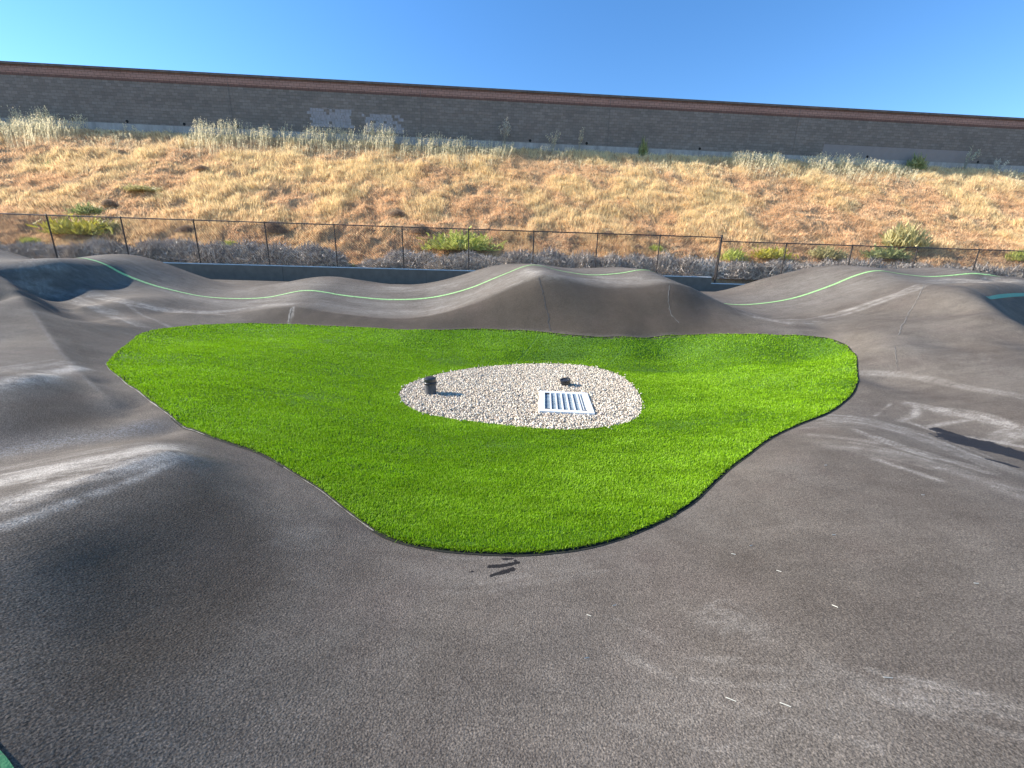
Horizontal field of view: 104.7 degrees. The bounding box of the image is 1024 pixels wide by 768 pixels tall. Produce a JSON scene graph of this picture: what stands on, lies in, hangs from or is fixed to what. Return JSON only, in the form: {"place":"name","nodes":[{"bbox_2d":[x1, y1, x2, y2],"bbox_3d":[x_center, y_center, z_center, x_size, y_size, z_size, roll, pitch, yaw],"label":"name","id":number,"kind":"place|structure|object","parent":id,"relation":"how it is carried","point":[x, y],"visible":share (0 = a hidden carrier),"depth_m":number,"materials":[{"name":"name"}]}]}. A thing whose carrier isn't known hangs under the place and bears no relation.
{"place":"outdoors","nodes":[
{"label":"outdoors","id":0,"kind":"place"},
{"bbox_2d":[0,250,1023,767],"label":"asphalt track","id":1,"kind":"structure","parent":0,"point":[172,594],"depth_m":1.92,"materials":[{"name":"grey asphalt"}]},
{"bbox_2d":[0,750,13,767],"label":"corner line","id":2,"kind":"object","parent":1,"relation":"on","point":[5,762],"visible":1,"depth_m":0.94,"materials":[{"name":"green paint"}]},
{"bbox_2d":[106,365,203,434],"bbox_3d":[-4.100,0.102,4.370,3.360,0.160,0.061,12,18,33],"label":"turf edging","id":3,"kind":"object","parent":1,"relation":"on","point":[150,401],"visible":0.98,"depth_m":4.20,"materials":[{"name":"black rubber"}]},
{"bbox_2d":[171,417,283,466],"bbox_3d":[-2.529,0.488,3.421,1.679,0.094,0.074,9,17,25],"label":"turf gap","id":4,"kind":"object","parent":1,"relation":"on","point":[179,424],"visible":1,"depth_m":3.35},
{"bbox_2d":[269,458,373,530],"bbox_3d":[-1.454,0.745,2.863,1.440,0.109,0.035,12,18,33],"label":"turf edging","id":5,"kind":"object","parent":1,"relation":"on","point":[336,503],"visible":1,"depth_m":2.69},
{"bbox_2d":[163,262,711,291],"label":"retaining wall","id":6,"kind":"structure","parent":1,"relation":"on","point":[293,273],"depth_m":18.37,"materials":[{"name":"concrete"}]},
{"bbox_2d":[0,213,722,282],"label":"tall chain link fence","id":7,"kind":"object","parent":6,"relation":"on","point":[314,224],"visible":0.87,"depth_m":18.12,"materials":[{"name":"black metal"}]},
{"bbox_2d":[106,322,858,553],"bbox_3d":[-0.396,-0.160,5.743,13.450,0.704,7.050,1,15,0],"label":"turf base","id":8,"kind":"object","parent":1,"relation":"on","point":[565,355],"visible":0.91,"depth_m":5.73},
{"bbox_2d":[109,323,856,553],"bbox_3d":[-0.399,-0.198,5.722,13.544,0.630,7.128,1,15,0],"label":"turf edge","id":9,"kind":"object","parent":8,"relation":"on","point":[483,551],"visible":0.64,"depth_m":3.03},
{"bbox_2d":[398,363,640,429],"bbox_3d":[0.163,0.061,6.241,3.645,0.046,3.587,1,15,0],"label":"turf edge","id":10,"kind":"object","parent":1,"relation":"on","point":[538,363],"visible":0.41,"depth_m":5.77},
{"bbox_2d":[84,258,1005,304],"bbox_3d":[-0.021,-2.807,10.996,30.246,1.206,0.572,1,15,0],"label":"painted line","id":11,"kind":"object","parent":1,"relation":"on","point":[118,271],"visible":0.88,"depth_m":10.88,"materials":[{"name":"paint"}]},
{"bbox_2d":[539,279,550,329],"bbox_3d":[0.768,-1.895,9.191,0.069,1.142,1.146,-2,16,-12],"label":"paving seam","id":12,"kind":"object","parent":1,"relation":"on","point":[545,305],"visible":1,"depth_m":9.13,"materials":[{"name":"black asphalt"}]},
{"bbox_2d":[372,341,858,555],"bbox_3d":[3.075,0.155,4.765,9.205,0.554,1.047,-10,19,-37],"label":"turf gap","id":13,"kind":"object","parent":1,"relation":"on","point":[644,529],"visible":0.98,"depth_m":2.55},
{"bbox_2d":[710,283,743,291],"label":"retaining wall","id":14,"kind":"structure","parent":1,"relation":"on","point":[714,287],"depth_m":19.66,"materials":[{"name":"concrete"}]},
{"bbox_2d":[718,241,1023,283],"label":"short chain link fence","id":15,"kind":"object","parent":14,"relation":"on","point":[913,259],"visible":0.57,"depth_m":19.77,"materials":[{"name":"black metal"}]},
{"bbox_2d":[897,285,923,334],"bbox_3d":[8.551,-1.660,8.422,4.134,0.896,0.069,-12,20,-41],"label":"paving seam","id":16,"kind":"object","parent":1,"relation":"on","point":[908,313],"visible":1,"depth_m":8.27,"materials":[{"name":"grey asphalt"}]},
{"bbox_2d":[986,293,1023,298],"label":"berm line","id":17,"kind":"object","parent":1,"relation":"on","point":[1005,295],"visible":0.97,"depth_m":9.35,"materials":[{"name":"teal paint"}]},
{"bbox_2d":[0,124,1023,283],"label":"hillside","id":18,"kind":"structure","parent":0,"point":[388,203],"depth_m":26.01,"materials":[{"name":"beige plant"}]},
{"bbox_2d":[0,242,32,256],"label":"dry shrub","id":19,"kind":"object","parent":18,"relation":"on","point":[20,251],"visible":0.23,"depth_m":18.18,"materials":[{"name":"grey plant"}]},
{"bbox_2d":[19,236,39,242],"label":"weed","id":20,"kind":"object","parent":18,"relation":"on","point":[34,238],"visible":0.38,"depth_m":19.96,"materials":[{"name":"green plant"}]},
{"bbox_2d":[9,241,55,248],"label":"dry shrub","id":21,"kind":"object","parent":18,"relation":"on","point":[40,244],"visible":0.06,"depth_m":19.03,"materials":[{"name":"grey plant"}]},
{"bbox_2d":[24,243,68,258],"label":"dry shrub","id":22,"kind":"object","parent":18,"relation":"on","point":[43,252],"visible":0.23,"depth_m":18.21,"materials":[{"name":"grey plant"}]},
{"bbox_2d":[26,212,119,235],"bbox_3d":[-22.844,-8.561,21.208,4.807,1.197,3.096,0,15,-4],"label":"weed","id":23,"kind":"object","parent":18,"relation":"on","point":[76,229],"visible":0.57,"depth_m":20.48,"materials":[{"name":"plant"}]},
{"bbox_2d":[59,241,98,257],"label":"dry shrub","id":24,"kind":"object","parent":18,"relation":"on","point":[78,248],"visible":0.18,"depth_m":18.15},
{"bbox_2d":[61,201,108,214],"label":"weed","id":25,"kind":"object","parent":18,"relation":"on","point":[82,210],"visible":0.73,"depth_m":22.13,"materials":[{"name":"green plant"}]},
{"bbox_2d":[84,237,122,245],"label":"dry shrub","id":26,"kind":"object","parent":18,"relation":"on","point":[97,241],"visible":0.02,"depth_m":19.09,"materials":[{"name":"grey plant"}]},
{"bbox_2d":[100,198,117,205],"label":"dry clump","id":27,"kind":"object","parent":18,"relation":"on","point":[108,202],"visible":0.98,"depth_m":22.92,"materials":[{"name":"brown plant"}]},
{"bbox_2d":[87,237,140,255],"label":"dry shrub","id":28,"kind":"object","parent":18,"relation":"on","point":[111,246],"visible":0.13,"depth_m":18.24,"materials":[{"name":"grey plant"}]},
{"bbox_2d":[99,220,131,229],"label":"weed","id":29,"kind":"object","parent":18,"relation":"on","point":[114,224],"visible":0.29,"depth_m":21.29,"materials":[{"name":"green plant"}]},
{"bbox_2d":[116,183,166,192],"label":"weed","id":30,"kind":"object","parent":18,"relation":"on","point":[133,188],"visible":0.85,"depth_m":23.75,"materials":[{"name":"plant"}]},
{"bbox_2d":[132,234,165,260],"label":"dry shrub","id":31,"kind":"object","parent":18,"relation":"on","point":[149,246],"visible":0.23,"depth_m":18.53,"materials":[{"name":"grey plant"}]},
{"bbox_2d":[157,238,177,243],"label":"dry shrub","id":32,"kind":"object","parent":18,"relation":"on","point":[164,240],"depth_m":19.50,"materials":[{"name":"grey plant"}]},
{"bbox_2d":[152,236,203,262],"bbox_3d":[-15.945,-6.449,18.958,3.230,1.420,1.362,0,15,-4],"label":"dry shrub","id":33,"kind":"object","parent":18,"relation":"on","point":[176,250],"visible":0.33,"depth_m":18.61,"materials":[{"name":"grey plant"}]},
{"bbox_2d":[174,224,198,232],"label":"dry clump","id":34,"kind":"object","parent":18,"relation":"on","point":[185,227],"visible":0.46,"depth_m":21.43,"materials":[{"name":"plant"}]},
{"bbox_2d":[193,165,207,169],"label":"dry clump","id":35,"kind":"object","parent":18,"relation":"on","point":[200,167],"visible":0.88,"depth_m":26.07,"materials":[{"name":"brown plant"}]},
{"bbox_2d":[181,238,237,263],"bbox_3d":[-14.349,-6.357,18.924,3.501,1.341,1.420,0,15,-4],"label":"dry shrub","id":36,"kind":"object","parent":18,"relation":"on","point":[208,255],"visible":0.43,"depth_m":18.62,"materials":[{"name":"grey plant"}]},
{"bbox_2d":[220,237,265,264],"bbox_3d":[-12.790,-6.416,19.028,3.297,1.476,1.467,0,15,-4],"label":"dry shrub","id":37,"kind":"object","parent":18,"relation":"on","point":[240,253],"visible":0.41,"depth_m":18.74,"materials":[{"name":"grey plant"}]},
{"bbox_2d":[260,220,288,232],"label":"dry clump","id":38,"kind":"object","parent":18,"relation":"on","point":[275,228],"visible":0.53,"depth_m":21.92,"materials":[{"name":"plant"}]},
{"bbox_2d":[250,240,300,265],"bbox_3d":[-11.263,-6.351,19.096,3.602,1.389,1.391,0,15,-4],"label":"dry shrub","id":39,"kind":"object","parent":18,"relation":"on","point":[275,253],"visible":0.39,"depth_m":18.77,"materials":[{"name":"grey plant"}]},
{"bbox_2d":[287,241,352,266],"bbox_3d":[-9.445,-6.317,19.163,3.594,1.382,1.375,0,15,-4],"label":"dry shrub","id":40,"kind":"object","parent":18,"relation":"on","point":[318,255],"visible":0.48,"depth_m":18.85,"materials":[{"name":"grey plant"}]},
{"bbox_2d":[354,257,406,268],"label":"dry shrub","id":41,"kind":"object","parent":18,"relation":"on","point":[379,263],"visible":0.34,"depth_m":19.20,"materials":[{"name":"grey plant"}]},
{"bbox_2d":[388,209,405,216],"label":"dry clump","id":42,"kind":"object","parent":18,"relation":"on","point":[396,212],"visible":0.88,"depth_m":23.85,"materials":[{"name":"plant"}]},
{"bbox_2d":[383,248,419,259],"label":"dry shrub","id":43,"kind":"object","parent":18,"relation":"on","point":[397,253],"visible":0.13,"depth_m":20.13,"materials":[{"name":"grey plant"}]},
{"bbox_2d":[394,250,438,268],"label":"dry shrub","id":44,"kind":"object","parent":18,"relation":"on","point":[416,260],"visible":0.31,"depth_m":19.39,"materials":[{"name":"grey plant"}]},
{"bbox_2d":[411,223,429,232],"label":"dry clump","id":45,"kind":"object","parent":18,"relation":"on","point":[420,225],"visible":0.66,"depth_m":22.49,"materials":[{"name":"brown plant"}]},
{"bbox_2d":[420,253,480,269],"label":"dry shrub","id":46,"kind":"object","parent":18,"relation":"on","point":[450,263],"visible":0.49,"depth_m":19.20,"materials":[{"name":"grey plant"}]},
{"bbox_2d":[417,226,507,250],"bbox_3d":[-2.766,-8.047,21.902,5.094,1.279,3.579,0,15,-4],"label":"weed","id":47,"kind":"object","parent":18,"relation":"on","point":[456,241],"visible":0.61,"depth_m":21.35,"materials":[{"name":"green plant"}]},
{"bbox_2d":[454,249,495,258],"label":"dry shrub","id":48,"kind":"object","parent":18,"relation":"on","point":[473,253],"visible":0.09,"depth_m":20.54,"materials":[{"name":"grey plant"}]},
{"bbox_2d":[472,255,501,269],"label":"dry shrub","id":49,"kind":"object","parent":18,"relation":"on","point":[489,261],"visible":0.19,"depth_m":19.52,"materials":[{"name":"grey plant"}]},
{"bbox_2d":[498,117,510,146],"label":"tall weed","id":50,"kind":"object","parent":18,"relation":"on","point":[504,127],"visible":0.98,"depth_m":31.22,"materials":[{"name":"plant"}]},
{"bbox_2d":[0,61,1023,172],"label":"sound wall","id":51,"kind":"structure","parent":18,"relation":"on","point":[115,98],"depth_m":31.41,"materials":[{"name":"concrete"}]},
{"bbox_2d":[0,106,1023,189],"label":"tall dry grass","id":52,"kind":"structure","parent":18,"relation":"on","point":[37,128],"depth_m":30.05,"materials":[{"name":"plant"}]},
{"bbox_2d":[498,246,546,264],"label":"dry shrub","id":53,"kind":"object","parent":18,"relation":"on","point":[515,257],"visible":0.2,"depth_m":19.50,"materials":[{"name":"grey plant"}]},
{"bbox_2d":[546,131,560,152],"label":"tall weed","id":54,"kind":"object","parent":18,"relation":"on","point":[554,139],"visible":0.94,"depth_m":31.56,"materials":[{"name":"plant"}]},
{"bbox_2d":[534,245,577,267],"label":"dry shrub","id":55,"kind":"object","parent":18,"relation":"on","point":[553,259],"visible":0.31,"depth_m":19.77,"materials":[{"name":"grey plant"}]},
{"bbox_2d":[578,127,584,152],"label":"tall weed","id":56,"kind":"object","parent":18,"relation":"on","point":[579,139],"visible":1,"depth_m":31.73,"materials":[{"name":"plant"}]},
{"bbox_2d":[569,250,599,267],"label":"dry shrub","id":57,"kind":"object","parent":18,"relation":"on","point":[584,258],"visible":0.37,"depth_m":19.78,"materials":[{"name":"grey plant"}]},
{"bbox_2d":[592,252,626,267],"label":"dry shrub","id":58,"kind":"object","parent":18,"relation":"on","point":[610,262],"visible":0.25,"depth_m":19.78,"materials":[{"name":"grey plant"}]},
{"bbox_2d":[621,251,655,272],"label":"dry shrub","id":59,"kind":"object","parent":18,"relation":"on","point":[639,261],"visible":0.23,"depth_m":20.16,"materials":[{"name":"grey plant"}]},
{"bbox_2d":[638,138,648,155],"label":"weed","id":60,"kind":"object","parent":18,"relation":"on","point":[642,149],"visible":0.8,"depth_m":32.41,"materials":[{"name":"green plant"}]},
{"bbox_2d":[646,244,664,250],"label":"weed","id":61,"kind":"object","parent":18,"relation":"on","point":[656,247],"visible":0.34,"depth_m":22.94,"materials":[{"name":"green plant"}]},
{"bbox_2d":[650,251,680,275],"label":"dry shrub","id":62,"kind":"object","parent":18,"relation":"on","point":[662,263],"visible":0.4,"depth_m":20.19,"materials":[{"name":"grey plant"}]},
{"bbox_2d":[668,253,713,276],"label":"dry shrub","id":63,"kind":"object","parent":18,"relation":"on","point":[693,269],"visible":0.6,"depth_m":20.09,"materials":[{"name":"grey plant"}]},
{"bbox_2d":[698,255,732,278],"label":"dry shrub","id":64,"kind":"object","parent":18,"relation":"on","point":[713,262],"visible":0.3,"depth_m":20.26,"materials":[{"name":"grey plant"}]},
{"bbox_2d":[716,247,749,260],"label":"weed","id":65,"kind":"object","parent":18,"relation":"on","point":[727,256],"visible":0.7,"depth_m":22.54,"materials":[{"name":"plant"}]},
{"bbox_2d":[713,257,757,279],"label":"dry shrub","id":66,"kind":"object","parent":18,"relation":"on","point":[738,270],"visible":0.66,"depth_m":20.17,"materials":[{"name":"grey plant"}]},
{"bbox_2d":[743,245,798,259],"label":"weed","id":67,"kind":"object","parent":18,"relation":"on","point":[770,255],"visible":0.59,"depth_m":22.53,"materials":[{"name":"yellow plant"}]},
{"bbox_2d":[749,257,795,279],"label":"dry shrub","id":68,"kind":"object","parent":18,"relation":"on","point":[774,268],"visible":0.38,"depth_m":20.22,"materials":[{"name":"grey plant"}]},
{"bbox_2d":[793,261,820,269],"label":"dry shrub","id":69,"kind":"object","parent":18,"relation":"on","point":[812,264],"visible":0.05,"depth_m":20.61,"materials":[{"name":"grey plant"}]},
{"bbox_2d":[804,242,847,258],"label":"weed","id":70,"kind":"object","parent":18,"relation":"on","point":[830,253],"visible":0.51,"depth_m":23.24,"materials":[{"name":"plant"}]},
{"bbox_2d":[818,258,838,265],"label":"dry shrub","id":71,"kind":"object","parent":18,"relation":"on","point":[825,262],"visible":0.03,"depth_m":20.89,"materials":[{"name":"grey plant"}]},
{"bbox_2d":[839,255,869,266],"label":"dry shrub","id":72,"kind":"object","parent":18,"relation":"on","point":[846,262],"visible":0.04,"depth_m":20.65,"materials":[{"name":"grey plant"}]},
{"bbox_2d":[859,255,896,268],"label":"dry shrub","id":73,"kind":"object","parent":18,"relation":"on","point":[871,261],"visible":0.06,"depth_m":20.84,"materials":[{"name":"grey plant"}]},
{"bbox_2d":[859,243,915,258],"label":"weed","id":74,"kind":"object","parent":18,"relation":"on","point":[886,252],"visible":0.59,"depth_m":23.32,"materials":[{"name":"green plant"}]},
{"bbox_2d":[885,259,913,268],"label":"dry shrub","id":75,"kind":"object","parent":18,"relation":"on","point":[902,266],"visible":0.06,"depth_m":21.06,"materials":[{"name":"grey plant"}]},
{"bbox_2d":[878,215,933,246],"bbox_3d":[24.617,-9.530,24.657,3.220,1.969,2.366,0,15,-4],"label":"weed","id":76,"kind":"object","parent":18,"relation":"on","point":[899,236],"visible":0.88,"depth_m":24.38,"materials":[{"name":"plant"}]},
{"bbox_2d":[905,152,929,169],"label":"bush","id":77,"kind":"object","parent":18,"relation":"on","point":[918,162],"visible":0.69,"depth_m":33.44,"materials":[{"name":"green plant"}]},
{"bbox_2d":[908,258,931,267],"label":"dry shrub","id":78,"kind":"object","parent":18,"relation":"on","point":[922,264],"visible":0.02,"depth_m":21.22,"materials":[{"name":"grey plant"}]},
{"bbox_2d":[932,262,969,269],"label":"dry shrub","id":79,"kind":"object","parent":18,"relation":"on","point":[952,266],"depth_m":21.04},
{"bbox_2d":[964,146,981,167],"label":"tall weed","id":80,"kind":"object","parent":18,"relation":"on","point":[974,155],"visible":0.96,"depth_m":33.81,"materials":[{"name":"plant"}]},
{"bbox_2d":[965,263,993,274],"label":"dry shrub","id":81,"kind":"object","parent":18,"relation":"on","point":[980,269],"visible":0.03,"depth_m":21.09,"materials":[{"name":"grey plant"}]},
{"bbox_2d":[979,262,1012,276],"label":"dry shrub","id":82,"kind":"object","parent":18,"relation":"on","point":[1005,273],"visible":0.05,"depth_m":21.24,"materials":[{"name":"grey plant"}]},
{"bbox_2d":[993,158,1009,171],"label":"tall weed","id":83,"kind":"object","parent":18,"relation":"on","point":[996,164],"visible":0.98,"depth_m":34.14,"materials":[{"name":"plant"}]},
{"bbox_2d":[1003,264,1023,277],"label":"dry shrub","id":84,"kind":"object","parent":18,"relation":"on","point":[1014,273],"visible":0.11,"depth_m":21.35,"materials":[{"name":"grey plant"}]},
{"bbox_2d":[1005,249,1023,260],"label":"weed","id":85,"kind":"object","parent":18,"relation":"on","point":[1015,255],"visible":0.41,"depth_m":24.50,"materials":[{"name":"green plant"}]},
{"bbox_2d":[0,0,1023,117],"label":"sky","id":86,"kind":"structure","parent":0,"point":[965,57],"materials":[{"name":"blue"}]},
{"bbox_2d":[394,362,644,429],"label":"gravel","id":87,"kind":"structure","parent":0,"point":[536,374],"depth_m":5.78,"materials":[{"name":"grey gravel"}]},
{"bbox_2d":[424,376,436,394],"bbox_3d":[-1.183,0.047,5.733,0.186,0.312,0.186,0,15,0],"label":"drain riser","id":88,"kind":"object","parent":87,"relation":"on","point":[430,382],"visible":0.97,"depth_m":5.67,"materials":[{"name":"black plastic"}]},
{"bbox_2d":[560,377,570,386],"bbox_3d":[0.869,-0.006,6.396,0.172,0.152,0.172,-7,21,2],"label":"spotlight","id":89,"kind":"object","parent":87,"relation":"on","point":[566,381],"visible":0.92,"depth_m":6.34,"materials":[{"name":"black plastic"}]},
{"bbox_2d":[539,391,594,415],"bbox_3d":[0.732,0.288,5.486,0.714,0.112,0.932,3,15,4],"label":"drain grate","id":90,"kind":"object","parent":87,"relation":"on","point":[559,402],"visible":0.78,"depth_m":5.42,"materials":[{"name":"metal"}]}
]}

